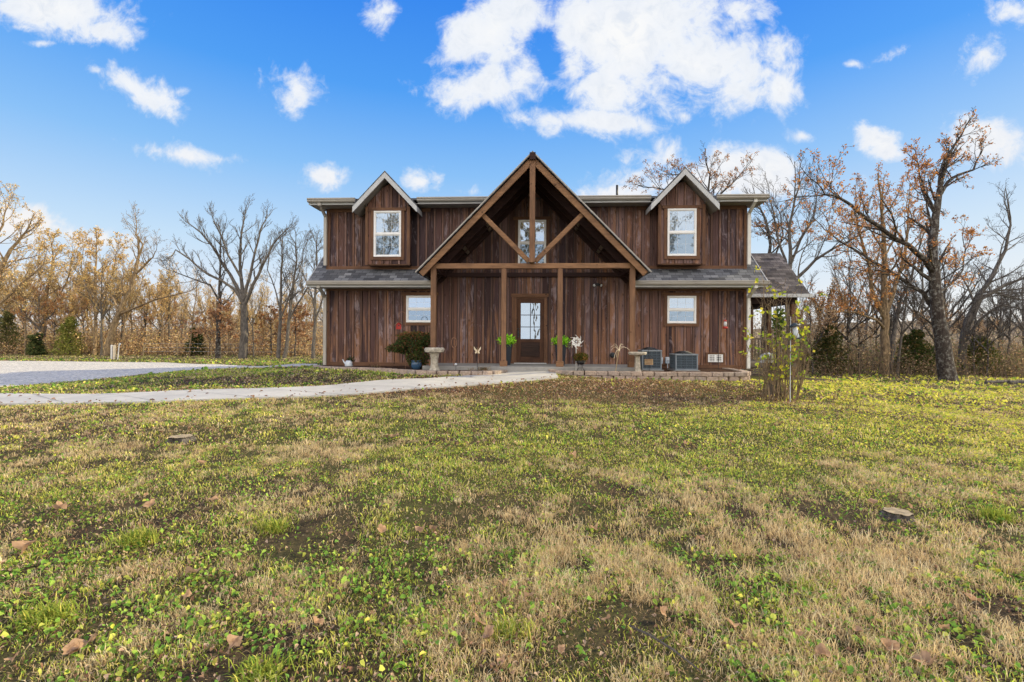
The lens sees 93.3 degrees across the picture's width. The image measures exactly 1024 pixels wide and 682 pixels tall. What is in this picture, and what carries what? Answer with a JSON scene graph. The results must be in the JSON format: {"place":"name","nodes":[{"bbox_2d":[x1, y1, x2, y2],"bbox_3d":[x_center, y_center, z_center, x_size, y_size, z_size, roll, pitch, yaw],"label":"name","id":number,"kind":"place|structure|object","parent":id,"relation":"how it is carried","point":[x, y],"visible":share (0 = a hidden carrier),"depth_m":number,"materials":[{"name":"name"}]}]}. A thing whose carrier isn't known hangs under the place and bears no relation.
{"place":"outdoors","nodes":[
{"label":"outdoors","id":0,"kind":"place"},
{"bbox_2d":[0,371,557,404],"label":"front path","id":1,"kind":"structure","parent":0,"point":[379,386],"depth_m":10.21,"materials":[{"name":"concrete"}]},
{"bbox_2d":[1,374,551,402],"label":"leaf litter","id":2,"kind":"object","parent":1,"relation":"on","point":[245,387],"visible":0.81,"depth_m":10.25,"materials":[{"name":"brown plant"}]},
{"bbox_2d":[0,343,1023,681],"bbox_3d":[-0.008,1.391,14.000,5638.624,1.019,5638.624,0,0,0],"label":"lawn","id":3,"kind":"structure","parent":0,"point":[598,633],"depth_m":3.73,"materials":[{"name":"plant"}]},
{"bbox_2d":[0,311,27,353],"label":"cedar tree","id":4,"kind":"object","parent":3,"relation":"on","point":[4,323],"visible":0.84,"depth_m":39.45,"materials":[{"name":"green plant"}]},
{"bbox_2d":[0,247,34,344],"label":"woodland tree","id":5,"kind":"object","parent":3,"relation":"on","point":[13,252],"visible":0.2,"depth_m":42.02,"materials":[{"name":"brown plant"}]},
{"bbox_2d":[0,257,50,354],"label":"woodland tree","id":6,"kind":"object","parent":3,"relation":"on","point":[19,291],"visible":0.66,"depth_m":36.96,"materials":[{"name":"brown plant"}]},
{"bbox_2d":[24,332,49,354],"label":"cedar tree","id":7,"kind":"object","parent":3,"relation":"on","point":[35,342],"visible":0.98,"depth_m":36.78,"materials":[{"name":"green plant"}]},
{"bbox_2d":[0,181,74,311],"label":"oak tree","id":8,"kind":"object","parent":3,"relation":"on","point":[4,259],"visible":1,"depth_m":30.14,"materials":[{"name":"brown plant"}]},
{"bbox_2d":[9,280,67,345],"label":"woodland tree","id":9,"kind":"object","parent":3,"relation":"on","point":[52,309],"visible":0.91,"depth_m":36.95,"materials":[{"name":"brown plant"}]},
{"bbox_2d":[13,261,80,345],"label":"woodland tree","id":10,"kind":"object","parent":3,"relation":"on","point":[69,296],"visible":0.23,"depth_m":41.64,"materials":[{"name":"brown plant"}]},
{"bbox_2d":[9,591,90,632],"bbox_3d":[-2.280,1.333,2.397,0.338,0.085,0.376,0,0,-36],"label":"grass tuft","id":11,"kind":"object","parent":3,"relation":"on","point":[54,611],"visible":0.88,"depth_m":2.38,"materials":[{"name":"green plant"}]},
{"bbox_2d":[28,279,84,343],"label":"woodland tree","id":12,"kind":"object","parent":3,"relation":"on","point":[60,289],"visible":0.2,"depth_m":45.69,"materials":[{"name":"brown plant"}]},
{"bbox_2d":[27,228,90,340],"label":"oak tree","id":13,"kind":"object","parent":3,"relation":"on","point":[50,282],"visible":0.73,"depth_m":38.05,"materials":[{"name":"brown plant"}]},
{"bbox_2d":[34,283,86,352],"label":"woodland tree","id":14,"kind":"object","parent":3,"relation":"on","point":[83,303],"visible":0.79,"depth_m":38.36,"materials":[{"name":"brown plant"}]},
{"bbox_2d":[48,316,87,355],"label":"cedar tree","id":15,"kind":"object","parent":3,"relation":"on","point":[70,324],"visible":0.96,"depth_m":37.25,"materials":[{"name":"green plant"}]},
{"bbox_2d":[65,279,98,347],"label":"woodland tree","id":16,"kind":"object","parent":3,"relation":"on","point":[83,311],"visible":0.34,"depth_m":46.04,"materials":[{"name":"brown plant"}]},
{"bbox_2d":[64,278,105,339],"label":"woodland tree","id":17,"kind":"object","parent":3,"relation":"on","point":[73,310],"visible":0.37,"depth_m":45.56,"materials":[{"name":"brown plant"}]},
{"bbox_2d":[56,225,133,354],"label":"oak tree","id":18,"kind":"object","parent":3,"relation":"on","point":[113,265],"visible":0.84,"depth_m":38.03,"materials":[{"name":"brown plant"}]},
{"bbox_2d":[71,251,133,355],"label":"woodland tree","id":19,"kind":"object","parent":3,"relation":"on","point":[114,293],"visible":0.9,"depth_m":36.97,"materials":[{"name":"brown plant"}]},
{"bbox_2d":[72,245,141,353],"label":"woodland tree","id":20,"kind":"object","parent":3,"relation":"on","point":[85,271],"visible":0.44,"depth_m":39.29,"materials":[{"name":"brown plant"}]},
{"bbox_2d":[103,260,142,355],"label":"woodland tree","id":21,"kind":"object","parent":3,"relation":"on","point":[131,297],"visible":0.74,"depth_m":37.72,"materials":[{"name":"brown plant"}]},
{"bbox_2d":[102,252,150,353],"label":"woodland tree","id":22,"kind":"object","parent":3,"relation":"on","point":[141,283],"visible":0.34,"depth_m":40.94,"materials":[{"name":"brown plant"}]},
{"bbox_2d":[67,201,204,355],"bbox_3d":[-28.319,-4.724,36.394,11.664,12.045,3.352,0,0,8],"label":"oak tree","id":23,"kind":"object","parent":3,"relation":"on","point":[109,342],"visible":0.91,"depth_m":36.35,"materials":[{"name":"brown plant"}]},
{"bbox_2d":[102,521,175,547],"bbox_3d":[-2.559,1.306,3.274,0.445,0.108,0.345,0,0,0],"label":"grass tuft","id":24,"kind":"object","parent":3,"relation":"on","point":[143,535],"visible":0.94,"depth_m":3.25,"materials":[{"name":"green plant"}]},
{"bbox_2d":[136,292,178,342],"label":"woodland tree","id":25,"kind":"object","parent":3,"relation":"on","point":[150,322],"visible":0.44,"depth_m":45.06,"materials":[{"name":"brown plant"}]},
{"bbox_2d":[0,361,319,386],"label":"gravel drive","id":26,"kind":"structure","parent":3,"relation":"on","point":[15,373],"depth_m":19.25,"materials":[{"name":"grey gravel"}]},
{"bbox_2d":[145,274,180,353],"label":"woodland tree","id":27,"kind":"object","parent":3,"relation":"on","point":[163,308],"visible":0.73,"depth_m":40.27,"materials":[{"name":"brown plant"}]},
{"bbox_2d":[153,253,189,353],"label":"woodland tree","id":28,"kind":"object","parent":3,"relation":"on","point":[168,286],"visible":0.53,"depth_m":41.95,"materials":[{"name":"brown plant"}]},
{"bbox_2d":[165,434,195,443],"bbox_3d":[-4.236,1.264,6.192,0.424,0.108,0.408,0,0,0],"label":"tree stump","id":29,"kind":"object","parent":3,"relation":"on","point":[189,437],"visible":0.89,"depth_m":6.09,"materials":[{"name":"beige wood"}]},
{"bbox_2d":[162,266,217,355],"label":"woodland tree","id":30,"kind":"object","parent":3,"relation":"on","point":[200,300],"visible":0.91,"depth_m":37.67,"materials":[{"name":"brown plant"}]},
{"bbox_2d":[180,327,208,355],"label":"cedar tree","id":31,"kind":"object","parent":3,"relation":"on","point":[200,340],"visible":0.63,"depth_m":38.24,"materials":[{"name":"green plant"}]},
{"bbox_2d":[157,214,243,357],"bbox_3d":[-20.747,-3.809,32.512,5.390,10.238,2.192,0,0,-28],"label":"oak tree","id":32,"kind":"object","parent":3,"relation":"on","point":[220,291],"visible":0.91,"depth_m":32.90,"materials":[{"name":"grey plant"}]},
{"bbox_2d":[179,287,238,358],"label":"oak sapling","id":33,"kind":"object","parent":3,"relation":"on","point":[225,308],"visible":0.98,"depth_m":32.40,"materials":[{"name":"brown plant"}]},
{"bbox_2d":[153,194,298,358],"bbox_3d":[-18.890,-4.523,33.133,8.875,11.731,3.590,0,0,-8],"label":"oak tree","id":34,"kind":"object","parent":3,"relation":"on","point":[243,295],"visible":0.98,"depth_m":32.87,"materials":[{"name":"grey plant"}]},
{"bbox_2d":[205,290,249,355],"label":"woodland tree","id":35,"kind":"object","parent":3,"relation":"on","point":[228,313],"visible":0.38,"depth_m":38.56,"materials":[{"name":"brown plant"}]},
{"bbox_2d":[230,269,269,356],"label":"woodland tree","id":36,"kind":"object","parent":3,"relation":"on","point":[252,307],"visible":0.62,"depth_m":36.57,"materials":[{"name":"brown plant"}]},
{"bbox_2d":[216,647,307,681],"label":"grass tuft","id":37,"kind":"object","parent":3,"relation":"on","point":[257,669],"visible":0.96,"depth_m":2.01,"materials":[{"name":"green plant"}]},
{"bbox_2d":[250,305,277,355],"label":"woodland tree","id":38,"kind":"object","parent":3,"relation":"on","point":[258,323],"visible":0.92,"depth_m":37.59,"materials":[{"name":"brown plant"}]},
{"bbox_2d":[244,514,295,534],"bbox_3d":[-1.732,1.316,3.496,0.370,0.098,0.311,0,0,29],"label":"grass tuft","id":39,"kind":"object","parent":3,"relation":"on","point":[269,525],"visible":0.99,"depth_m":3.47,"materials":[{"name":"green plant"}]},
{"bbox_2d":[252,295,299,355],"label":"oak sapling","id":40,"kind":"object","parent":3,"relation":"on","point":[270,319],"visible":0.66,"depth_m":37.99,"materials":[{"name":"brown plant"}]},
{"bbox_2d":[255,223,312,358],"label":"oak tree","id":41,"kind":"object","parent":3,"relation":"on","point":[281,313],"visible":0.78,"depth_m":33.56,"materials":[{"name":"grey plant"}]},
{"bbox_2d":[271,299,313,356],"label":"oak sapling","id":42,"kind":"object","parent":3,"relation":"on","point":[296,325],"visible":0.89,"depth_m":35.93,"materials":[{"name":"brown plant"}]},
{"bbox_2d":[278,262,318,354],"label":"woodland tree","id":43,"kind":"object","parent":3,"relation":"on","point":[301,304],"visible":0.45,"depth_m":38.84,"materials":[{"name":"brown plant"}]},
{"bbox_2d":[276,226,323,358],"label":"oak tree","id":44,"kind":"object","parent":3,"relation":"on","point":[290,314],"visible":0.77,"depth_m":33.58,"materials":[{"name":"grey plant"}]},
{"bbox_2d":[287,225,325,358],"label":"oak tree","id":45,"kind":"object","parent":3,"relation":"on","point":[313,301],"visible":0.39,"depth_m":33.58,"materials":[{"name":"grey plant"}]},
{"bbox_2d":[321,365,492,373],"bbox_3d":[-3.320,0.992,14.491,6.407,0.350,2.509,0,0,8],"label":"garden bed","id":46,"kind":"object","parent":3,"relation":"on","point":[399,367],"visible":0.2,"depth_m":14.89,"materials":[{"name":"brown soil"}]},
{"bbox_2d":[385,330,429,368],"bbox_3d":[-3.011,0.249,14.256,1.431,1.161,1.004,0,0,0],"label":"nandina shrub","id":47,"kind":"object","parent":46,"relation":"on","point":[410,344],"visible":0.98,"depth_m":14.06,"materials":[{"name":"green plant"}]},
{"bbox_2d":[424,347,444,370],"bbox_3d":[-2.157,0.503,13.443,0.569,0.640,0.581,0,0,0],"label":"birdbath","id":48,"kind":"object","parent":46,"relation":"on","point":[433,352],"visible":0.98,"depth_m":13.35,"materials":[{"name":"stone"}]},
{"bbox_2d":[313,365,506,375],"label":"retaining wall","id":49,"kind":"structure","parent":3,"relation":"on","point":[421,372],"depth_m":13.15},
{"bbox_2d":[469,605,542,650],"bbox_3d":[-0.015,1.359,2.277,0.288,0.077,0.336,0,0,-41],"label":"grass tuft","id":50,"kind":"object","parent":3,"relation":"on","point":[505,626],"visible":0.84,"depth_m":2.30,"materials":[{"name":"green plant"}]},
{"bbox_2d":[0,302,1022,356],"bbox_3d":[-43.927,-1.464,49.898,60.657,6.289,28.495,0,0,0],"label":"undergrowth","id":51,"kind":"object","parent":3,"relation":"on","point":[149,349],"visible":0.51,"depth_m":40.61,"materials":[{"name":"brown plant"}]},
{"bbox_2d":[0,358,1023,681],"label":"clover","id":52,"kind":"object","parent":3,"relation":"on","point":[526,554],"visible":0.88,"depth_m":3.18,"materials":[{"name":"green plant"}]},
{"bbox_2d":[0,355,1023,681],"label":"leaf litter","id":53,"kind":"object","parent":3,"relation":"on","point":[476,575],"visible":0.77,"depth_m":3.20,"materials":[{"name":"plant"}]},
{"bbox_2d":[305,151,769,371],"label":"wooden house","id":54,"kind":"structure","parent":3,"relation":"on","point":[530,250],"depth_m":15.43,"materials":[{"name":"brown wood"}]},
{"bbox_2d":[401,292,438,325],"bbox_3d":[-2.997,-1.044,15.776,1.220,1.075,0.105,0,0,3],"label":"window","id":55,"kind":"structure","parent":54,"relation":"in","point":[416,305],"depth_m":15.76,"materials":[{"name":"white plastic"}]},
{"bbox_2d":[497,334,516,364],"bbox_3d":[-0.176,0.242,14.596,0.616,0.960,0.601,0,0,31],"label":"planter","id":56,"kind":"object","parent":54,"relation":"on","point":[510,340],"visible":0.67,"depth_m":14.46,"materials":[{"name":"blue plastic"}]},
{"bbox_2d":[517,299,543,362],"bbox_3d":[0.594,-0.322,15.593,0.880,2.070,0.110,0,0,3],"label":"door","id":57,"kind":"structure","parent":54,"relation":"in","point":[530,312],"depth_m":15.62,"materials":[{"name":"brown wood"}]},
{"bbox_2d":[513,216,550,262],"bbox_3d":[0.649,-3.169,15.598,1.220,1.665,0.105,0,0,3],"label":"window","id":58,"kind":"structure","parent":54,"relation":"in","point":[521,223],"depth_m":15.58,"materials":[{"name":"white glass"}]},
{"bbox_2d":[662,293,701,326],"bbox_3d":[5.384,-0.998,15.366,1.220,1.075,0.105,0,0,3],"label":"window","id":59,"kind":"structure","parent":54,"relation":"in","point":[680,309],"depth_m":15.35,"materials":[{"name":"white glass"}]},
{"bbox_2d":[705,352,724,362],"bbox_3d":[6.429,0.530,15.288,0.600,0.330,0.036,0,0,3],"label":"wall vent","id":60,"kind":"object","parent":54,"relation":"attached to","point":[711,357],"depth_m":15.28,"materials":[{"name":"white plastic"}]},
{"bbox_2d":[548,368,750,380],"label":"retaining wall","id":61,"kind":"structure","parent":3,"relation":"on","point":[743,375],"depth_m":12.66,"materials":[{"name":"beige stone"}]},
{"bbox_2d":[573,368,737,377],"bbox_3d":[3.804,1.021,14.160,5.620,0.350,2.880,0,0,0],"label":"garden bed","id":62,"kind":"object","parent":3,"relation":"on","point":[708,370],"visible":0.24,"depth_m":13.61,"materials":[{"name":"brown soil"}]},
{"bbox_2d":[638,347,663,370],"bbox_3d":[4.014,0.527,14.100,0.660,0.701,0.660,0,0,3],"label":"air conditioner","id":63,"kind":"object","parent":62,"relation":"on","point":[655,353],"visible":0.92,"depth_m":13.84,"materials":[{"name":"metal"}]},
{"bbox_2d":[667,351,699,370],"bbox_3d":[4.981,0.585,14.050,0.730,0.596,0.730,0,0,3],"label":"air conditioner","id":64,"kind":"object","parent":62,"relation":"on","point":[683,361],"visible":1,"depth_m":13.76,"materials":[{"name":"metal"}]},
{"bbox_2d":[629,625,700,671],"bbox_3d":[0.689,1.351,2.179,0.053,0.045,0.389,0,0,-36],"label":"fallen twig","id":65,"kind":"object","parent":3,"relation":"on","point":[661,642],"visible":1,"depth_m":2.17,"materials":[{"name":"brown wood"}]},
{"bbox_2d":[623,141,758,195],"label":"oak tree","id":66,"kind":"object","parent":3,"relation":"on","point":[715,175],"visible":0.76,"depth_m":31.08,"materials":[{"name":"brown plant"}]},
{"bbox_2d":[740,178,815,368],"bbox_3d":[15.322,-4.152,29.063,4.836,11.921,3.017,0,0,-24],"label":"oak tree","id":67,"kind":"object","parent":3,"relation":"on","point":[771,243],"visible":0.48,"depth_m":29.01,"materials":[{"name":"brown plant"}]},
{"bbox_2d":[744,253,812,376],"bbox_3d":[9.108,-1.015,19.131,3.000,4.930,4.320,0,0,3],"label":"side porch","id":68,"kind":"object","parent":3,"relation":"on","point":[776,266],"visible":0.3,"depth_m":17.60,"materials":[{"name":"grey"}]},
{"bbox_2d":[771,304,786,398],"bbox_3d":[5.722,0.252,10.375,0.322,2.100,0.304,0,0,0],"label":"garden obelisk","id":69,"kind":"object","parent":3,"relation":"on","point":[780,314],"visible":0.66,"depth_m":10.37,"materials":[{"name":"black metal"}]},
{"bbox_2d":[739,266,833,400],"bbox_3d":[5.636,-0.138,10.373,1.880,2.892,1.877,0,0,0],"label":"tall shrub","id":70,"kind":"object","parent":3,"relation":"on","point":[782,366],"visible":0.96,"depth_m":10.12,"materials":[{"name":"green plant"}]},
{"bbox_2d":[777,572,838,596],"bbox_3d":[1.691,1.364,2.722,0.344,0.068,0.243,0,0,-12],"label":"grass tuft","id":71,"kind":"object","parent":3,"relation":"on","point":[807,586],"visible":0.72,"depth_m":2.72,"materials":[{"name":"green plant"}]},
{"bbox_2d":[796,299,838,375],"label":"woodland tree","id":72,"kind":"object","parent":3,"relation":"on","point":[824,327],"visible":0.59,"depth_m":24.22,"materials":[{"name":"brown plant"}]},
{"bbox_2d":[743,152,897,352],"bbox_3d":[16.954,-4.260,26.882,7.405,12.234,3.915,0,0,16],"label":"oak tree","id":73,"kind":"object","parent":3,"relation":"on","point":[791,257],"visible":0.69,"depth_m":26.98,"materials":[{"name":"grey plant"}]},
{"bbox_2d":[796,292,851,352],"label":"woodland tree","id":74,"kind":"object","parent":3,"relation":"on","point":[820,319],"visible":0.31,"depth_m":27.86,"materials":[{"name":"brown plant"}]},
{"bbox_2d":[808,277,849,330],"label":"woodland tree","id":75,"kind":"object","parent":3,"relation":"on","point":[842,292],"visible":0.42,"depth_m":27.35,"materials":[{"name":"brown plant"}]},
{"bbox_2d":[802,324,860,373],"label":"cedar tree","id":76,"kind":"object","parent":3,"relation":"on","point":[834,339],"visible":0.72,"depth_m":25.70,"materials":[{"name":"green plant"}]},
{"bbox_2d":[810,275,880,358],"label":"woodland tree","id":77,"kind":"object","parent":3,"relation":"on","point":[853,328],"visible":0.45,"depth_m":27.24,"materials":[{"name":"brown plant"}]},
{"bbox_2d":[821,237,873,354],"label":"woodland tree","id":78,"kind":"object","parent":3,"relation":"on","point":[834,264],"visible":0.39,"depth_m":45.08,"materials":[{"name":"brown plant"}]},
{"bbox_2d":[832,304,880,371],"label":"woodland tree","id":79,"kind":"object","parent":3,"relation":"on","point":[861,333],"visible":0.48,"depth_m":27.50,"materials":[{"name":"brown plant"}]},
{"bbox_2d":[828,238,917,356],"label":"woodland tree","id":80,"kind":"object","parent":3,"relation":"on","point":[867,306],"visible":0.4,"depth_m":37.76,"materials":[{"name":"brown plant"}]},
{"bbox_2d":[804,160,943,375],"bbox_3d":[18.299,-3.622,24.956,8.109,11.052,3.318,0,0,-13],"label":"oak tree","id":81,"kind":"object","parent":3,"relation":"on","point":[883,304],"visible":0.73,"depth_m":24.77,"materials":[{"name":"brown plant"}]},
{"bbox_2d":[763,107,1002,380],"bbox_3d":[16.616,-4.189,22.472,12.706,12.362,5.903,0,0,-22],"label":"oak tree","id":82,"kind":"object","parent":3,"relation":"on","point":[944,356],"visible":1,"depth_m":21.87,"materials":[{"name":"brown plant"}]},
{"bbox_2d":[855,263,919,342],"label":"woodland tree","id":83,"kind":"object","parent":3,"relation":"on","point":[890,325],"visible":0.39,"depth_m":26.26,"materials":[{"name":"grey plant"}]},
{"bbox_2d":[877,507,916,524],"bbox_3d":[3.013,1.383,3.792,0.303,0.102,0.312,0,0,0],"label":"tree stump","id":84,"kind":"object","parent":3,"relation":"on","point":[908,514],"visible":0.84,"depth_m":3.76,"materials":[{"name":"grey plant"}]},
{"bbox_2d":[778,328,1023,378],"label":"undergrowth","id":85,"kind":"object","parent":3,"relation":"on","point":[867,362],"visible":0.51,"depth_m":25.43,"materials":[{"name":"brown plant"}]},
{"bbox_2d":[873,214,929,373],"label":"oak tree","id":86,"kind":"object","parent":3,"relation":"on","point":[893,335],"visible":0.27,"depth_m":26.08,"materials":[{"name":"brown plant"}]},
{"bbox_2d":[876,258,928,374],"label":"woodland tree","id":87,"kind":"object","parent":3,"relation":"on","point":[904,329],"visible":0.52,"depth_m":24.88,"materials":[{"name":"brown plant"}]},
{"bbox_2d":[894,329,936,373],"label":"cedar tree","id":88,"kind":"object","parent":3,"relation":"on","point":[917,344],"visible":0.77,"depth_m":26.21,"materials":[{"name":"green plant"}]},
{"bbox_2d":[892,275,950,335],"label":"woodland tree","id":89,"kind":"object","parent":3,"relation":"on","point":[912,326],"visible":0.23,"depth_m":30.94,"materials":[{"name":"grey plant"}]},
{"bbox_2d":[912,650,935,665],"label":"dry leaf","id":90,"kind":"object","parent":3,"relation":"on","point":[926,657],"visible":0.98,"depth_m":2.06,"materials":[{"name":"beige plant"}]},
{"bbox_2d":[874,234,976,341],"bbox_3d":[27.902,-2.728,32.892,2.330,9.690,5.506,0,0,-37],"label":"woodland tree","id":91,"kind":"object","parent":3,"relation":"on","point":[951,275],"visible":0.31,"depth_m":32.58,"materials":[{"name":"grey plant"}]},
{"bbox_2d":[910,298,963,355],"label":"woodland tree","id":92,"kind":"object","parent":3,"relation":"on","point":[954,328],"visible":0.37,"depth_m":30.99,"materials":[{"name":"brown plant"}]},
{"bbox_2d":[898,270,986,337],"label":"woodland tree","id":93,"kind":"object","parent":3,"relation":"on","point":[972,304],"visible":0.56,"depth_m":25.39,"materials":[{"name":"brown plant"}]},
{"bbox_2d":[903,249,986,325],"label":"woodland tree","id":94,"kind":"object","parent":3,"relation":"on","point":[961,305],"visible":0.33,"depth_m":35.02,"materials":[{"name":"brown plant"}]},
{"bbox_2d":[905,238,995,326],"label":"woodland tree","id":95,"kind":"object","parent":3,"relation":"on","point":[953,305],"visible":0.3,"depth_m":36.21,"materials":[{"name":"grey plant"}]},
{"bbox_2d":[952,301,999,368],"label":"woodland tree","id":96,"kind":"object","parent":3,"relation":"on","point":[974,323],"visible":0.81,"depth_m":26.41,"materials":[{"name":"brown plant"}]},
{"bbox_2d":[954,335,1009,375],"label":"cedar tree","id":97,"kind":"object","parent":3,"relation":"on","point":[981,350],"visible":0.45,"depth_m":26.68,"materials":[{"name":"green plant"}]},
{"bbox_2d":[950,178,1023,374],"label":"oak tree","id":98,"kind":"object","parent":3,"relation":"on","point":[990,280],"visible":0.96,"depth_m":26.86,"materials":[{"name":"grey plant"}]},
{"bbox_2d":[961,301,1015,376],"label":"woodland tree","id":99,"kind":"object","parent":3,"relation":"on","point":[987,324],"visible":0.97,"depth_m":24.76,"materials":[{"name":"brown plant"}]},
{"bbox_2d":[968,272,1023,360],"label":"woodland tree","id":100,"kind":"object","parent":3,"relation":"on","point":[1010,328],"visible":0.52,"depth_m":31.30,"materials":[{"name":"brown plant"}]},
{"bbox_2d":[969,503,1023,523],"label":"grass tuft","id":101,"kind":"object","parent":3,"relation":"on","point":[993,514],"visible":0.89,"depth_m":3.76,"materials":[{"name":"green plant"}]},
{"bbox_2d":[981,262,1016,347],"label":"woodland tree","id":102,"kind":"object","parent":3,"relation":"on","point":[992,300],"visible":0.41,"depth_m":43.07,"materials":[{"name":"brown plant"}]},
{"bbox_2d":[0,0,1023,332],"label":"sky","id":103,"kind":"structure","parent":0,"point":[167,107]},
{"bbox_2d":[98,320,1021,343],"bbox_3d":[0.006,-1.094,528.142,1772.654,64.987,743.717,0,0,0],"label":"hills","id":104,"kind":"structure","parent":0,"point":[800,329],"depth_m":703.72,"materials":[{"name":"brown plant"}]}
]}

